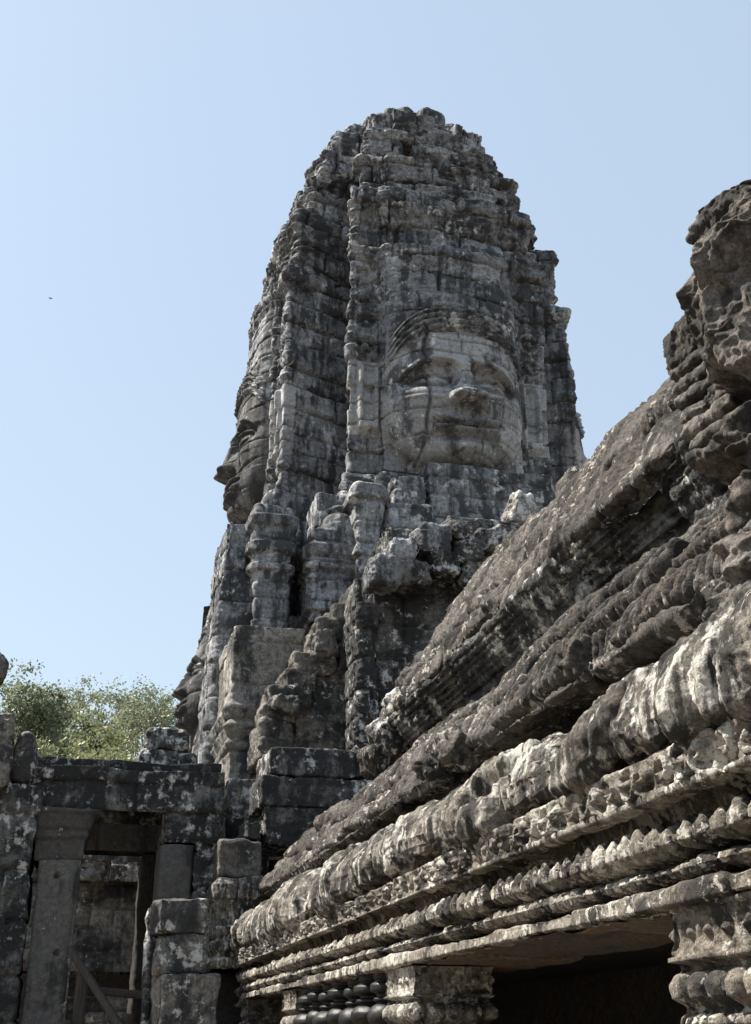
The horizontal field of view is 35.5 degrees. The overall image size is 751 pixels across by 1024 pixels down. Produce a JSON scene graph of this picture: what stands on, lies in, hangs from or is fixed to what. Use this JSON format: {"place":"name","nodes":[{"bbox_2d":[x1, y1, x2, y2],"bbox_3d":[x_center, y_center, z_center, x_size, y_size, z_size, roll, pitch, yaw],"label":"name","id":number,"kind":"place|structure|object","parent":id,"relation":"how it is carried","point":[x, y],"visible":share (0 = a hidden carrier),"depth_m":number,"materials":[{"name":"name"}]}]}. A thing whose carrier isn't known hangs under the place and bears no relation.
{"place":"outdoors","nodes":[
{"label":"outdoors","id":0,"kind":"place"},
{"bbox_2d":[66,996,127,1023],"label":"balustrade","id":1,"kind":"object","parent":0,"point":[95,1013],"visible":0.25,"depth_m":15.14,"materials":[{"name":"grey stone"}]},
{"bbox_2d":[0,0,750,757],"label":"sky","id":2,"kind":"structure","parent":0,"point":[155,155],"materials":[{"name":"blue"}]},
{"bbox_3d":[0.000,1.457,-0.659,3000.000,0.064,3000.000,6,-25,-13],"label":"ground","id":3,"kind":"structure","parent":0,"visible":0},
{"bbox_2d":[0,783,43,1023],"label":"wall","id":4,"kind":"structure","parent":3,"relation":"on","point":[20,807],"depth_m":12.49,"materials":[{"name":"stone"}]},
{"bbox_2d":[0,713,15,788],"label":"stone block","id":5,"kind":"structure","parent":4,"relation":"on","point":[7,729],"depth_m":12.79,"materials":[{"name":"grey stone"}]},
{"bbox_3d":[-4.311,2.077,12.756,0.446,0.388,0.552,6,-25,-13],"label":"stone block","id":6,"kind":"object","parent":5,"relation":"on","visible":0},
{"bbox_2d":[0,652,8,685],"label":"stone block","id":7,"kind":"structure","parent":6,"relation":"on","point":[4,665],"depth_m":12.71,"materials":[{"name":"stone"}]},
{"bbox_2d":[10,731,38,784],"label":"stone block","id":8,"kind":"structure","parent":4,"relation":"on","point":[25,754],"depth_m":12.96,"materials":[{"name":"grey stone"}]},
{"bbox_2d":[0,658,111,781],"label":"broadleaf tree","id":9,"kind":"object","parent":3,"relation":"on","point":[40,712],"visible":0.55,"depth_m":50.18,"materials":[{"name":"green plant"}]},
{"bbox_2d":[10,703,144,782],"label":"broadleaf tree","id":10,"kind":"object","parent":3,"relation":"on","point":[108,736],"visible":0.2,"depth_m":56.62,"materials":[{"name":"green plant"}]},
{"bbox_2d":[14,731,140,761],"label":"broadleaf tree","id":11,"kind":"object","parent":3,"relation":"on","point":[84,753],"visible":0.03,"depth_m":43.99,"materials":[{"name":"green plant"}]},
{"bbox_2d":[22,855,140,974],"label":"courtyard wall","id":12,"kind":"structure","parent":3,"relation":"on","point":[104,935],"depth_m":16.21,"materials":[{"name":"grey stone"}]},
{"bbox_2d":[80,860,139,882],"bbox_3d":[-3.600,5.037,16.373,1.718,0.287,0.428,6,-25,-13],"label":"carved coping","id":13,"kind":"object","parent":12,"relation":"attached to","point":[119,872],"visible":0.53,"depth_m":16.23,"materials":[{"name":"stone"}]},
{"bbox_2d":[60,946,141,1023],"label":"wooden handrail","id":14,"kind":"object","parent":3,"relation":"on","point":[86,983],"visible":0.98,"depth_m":11.55,"materials":[{"name":"brown wood"}]},
{"bbox_2d":[50,672,189,758],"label":"broadleaf tree","id":15,"kind":"object","parent":3,"relation":"on","point":[124,703],"visible":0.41,"depth_m":64.78,"materials":[{"name":"green plant"}]},
{"bbox_2d":[16,756,224,1023],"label":"doorway","id":16,"kind":"structure","parent":3,"relation":"on","point":[164,822],"depth_m":13.15,"materials":[{"name":"stone"}]},
{"bbox_2d":[137,748,197,764],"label":"stone block","id":17,"kind":"structure","parent":16,"relation":"on","point":[160,756],"depth_m":15.04,"materials":[{"name":"stone"}]},
{"bbox_2d":[141,727,189,752],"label":"stone block","id":18,"kind":"structure","parent":17,"relation":"on","point":[172,739],"depth_m":15.15,"materials":[{"name":"stone"}]},
{"bbox_2d":[109,684,176,759],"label":"broadleaf tree","id":19,"kind":"object","parent":3,"relation":"on","point":[155,723],"visible":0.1,"depth_m":69.58,"materials":[{"name":"green plant"}]},
{"bbox_2d":[140,908,157,1023],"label":"carved post","id":20,"kind":"object","parent":3,"relation":"on","point":[149,944],"visible":0.75,"depth_m":11.17,"materials":[{"name":"stone"}]},
{"bbox_2d":[206,876,268,1023],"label":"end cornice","id":21,"kind":"structure","parent":3,"relation":"on","point":[231,900],"depth_m":12.39,"materials":[{"name":"stone"}]},
{"bbox_2d":[211,838,261,882],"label":"stone block","id":22,"kind":"structure","parent":21,"relation":"on","point":[238,858],"depth_m":12.64,"materials":[{"name":"grey stone"}]},
{"bbox_2d":[237,821,260,841],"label":"stone block","id":23,"kind":"structure","parent":22,"relation":"on","point":[249,831],"depth_m":12.97,"materials":[{"name":"grey stone"}]},
{"bbox_2d":[221,778,268,875],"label":"back wall","id":24,"kind":"structure","parent":3,"relation":"on","point":[235,813],"depth_m":14.26,"materials":[{"name":"stone"}]},
{"bbox_2d":[196,106,586,872],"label":"face tower","id":25,"kind":"structure","parent":3,"relation":"on","point":[408,362],"depth_m":21.27,"materials":[{"name":"grey stone"}]},
{"bbox_2d":[171,577,296,753],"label":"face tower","id":26,"kind":"structure","parent":25,"relation":"attached to","point":[187,691],"depth_m":18.92,"materials":[{"name":"stone"}]},
{"bbox_2d":[209,625,304,859],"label":"stone pier","id":27,"kind":"structure","parent":25,"relation":"attached to","point":[253,660],"depth_m":16.05,"materials":[{"name":"stone"}]},
{"bbox_2d":[246,594,347,774],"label":"half gable","id":28,"kind":"structure","parent":27,"relation":"attached to","point":[317,687],"depth_m":15.26,"materials":[{"name":"grey stone"}]},
{"bbox_2d":[267,693,301,716],"bbox_3d":[-1.148,2.460,14.942,0.439,0.274,0.381,6,-25,-13],"label":"carved stone","id":29,"kind":"object","parent":28,"relation":"on","point":[285,705],"visible":1,"depth_m":14.81,"materials":[{"name":"grey stone"}]},
{"bbox_2d":[310,628,336,660],"bbox_3d":[-0.676,1.743,15.396,0.314,0.378,0.387,6,-25,-13],"label":"carved stone","id":30,"kind":"object","parent":28,"relation":"attached to","point":[323,647],"visible":1,"depth_m":15.27,"materials":[{"name":"grey stone"}]},
{"bbox_2d":[501,490,536,523],"bbox_3d":[2.236,-0.021,18.324,0.565,0.668,0.427,10,-26,-21],"label":"fallen stone","id":31,"kind":"object","parent":25,"relation":"attached to","point":[521,506],"visible":0.72,"depth_m":18.20,"materials":[{"name":"grey stone"}]},
{"bbox_2d":[230,377,750,1023],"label":"gallery","id":32,"kind":"object","parent":3,"relation":"on","point":[574,847],"visible":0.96,"depth_m":5.79,"materials":[{"name":"stone"}]},
{"bbox_2d":[255,806,327,856],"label":"stone block","id":33,"kind":"structure","parent":32,"relation":"on","point":[283,829],"depth_m":13.11,"materials":[{"name":"stone"}]},
{"bbox_2d":[249,774,372,817],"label":"stone block","id":34,"kind":"structure","parent":33,"relation":"on","point":[277,791],"depth_m":13.26,"materials":[{"name":"stone"}]},
{"bbox_2d":[256,747,373,780],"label":"stone block","id":35,"kind":"structure","parent":34,"relation":"on","point":[298,762],"depth_m":13.46,"materials":[{"name":"stone"}]},
{"bbox_2d":[342,577,455,717],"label":"lichen wall","id":36,"kind":"structure","parent":35,"relation":"on","point":[405,628],"depth_m":14.55,"materials":[{"name":"stone"}]},
{"bbox_2d":[344,602,378,775],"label":"wall edge","id":37,"kind":"structure","parent":36,"relation":"attached to","point":[361,693],"depth_m":14.10,"materials":[{"name":"stone"}]},
{"bbox_2d":[373,527,413,555],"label":"wall block","id":38,"kind":"structure","parent":36,"relation":"on","point":[388,535],"depth_m":15.41,"materials":[{"name":"stone"}]},
{"bbox_2d":[363,519,509,597],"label":"broken pediment","id":39,"kind":"structure","parent":36,"relation":"on","point":[423,558],"depth_m":14.56,"materials":[{"name":"grey stone"}]},
{"bbox_2d":[412,753,462,783],"bbox_3d":[0.365,1.456,6.674,0.192,0.206,0.295,22,-32,-40],"label":"broken stone","id":40,"kind":"object","parent":32,"relation":"on","point":[428,767],"visible":0.72,"depth_m":6.61,"materials":[{"name":"grey stone"}]},
{"bbox_2d":[429,723,479,772],"bbox_3d":[0.458,1.304,6.473,0.267,0.290,0.340,6,-25,-13],"label":"broken stone","id":41,"kind":"object","parent":32,"relation":"on","point":[450,749],"visible":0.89,"depth_m":6.38,"materials":[{"name":"grey stone"}]},
{"bbox_2d":[553,636,582,669],"bbox_3d":[0.882,0.657,5.267,0.157,0.186,0.224,6,-25,-13],"label":"broken stone","id":42,"kind":"object","parent":32,"relation":"on","point":[566,656],"visible":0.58,"depth_m":5.19,"materials":[{"name":"grey stone"}]},
{"bbox_2d":[663,179,750,621],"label":"naga finial","id":43,"kind":"object","parent":32,"relation":"on","point":[707,346],"visible":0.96,"depth_m":4.06,"materials":[{"name":"stone"}]},
{"bbox_3d":[-1.734,5.582,10.415,0.601,1.612,0.753,6,-25,-13],"label":"block footing","id":44,"kind":"object","parent":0,"visible":0},
{"bbox_2d":[149,973,220,1023],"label":"stone block","id":45,"kind":"structure","parent":44,"relation":"on","point":[187,998],"depth_m":10.59,"materials":[{"name":"grey stone"}]},
{"bbox_2d":[151,933,210,977],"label":"stone block","id":46,"kind":"structure","parent":45,"relation":"on","point":[184,953],"depth_m":10.80,"materials":[{"name":"grey stone"}]},
{"bbox_2d":[150,898,208,936],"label":"stone block","id":47,"kind":"structure","parent":46,"relation":"on","point":[171,916],"depth_m":10.96,"materials":[{"name":"grey stone"}]},
{"bbox_3d":[1.410,0.895,16.430,1.755,0.685,1.074,6,-25,-13],"label":"stone bench","id":48,"kind":"object","parent":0,"visible":0},
{"bbox_2d":[440,515,523,535],"bbox_3d":[1.669,0.456,16.872,1.599,0.393,0.953,6,-25,-13],"label":"stone step","id":49,"kind":"object","parent":48,"relation":"on","point":[476,523],"visible":0.09,"depth_m":16.44,"materials":[{"name":"stone"}]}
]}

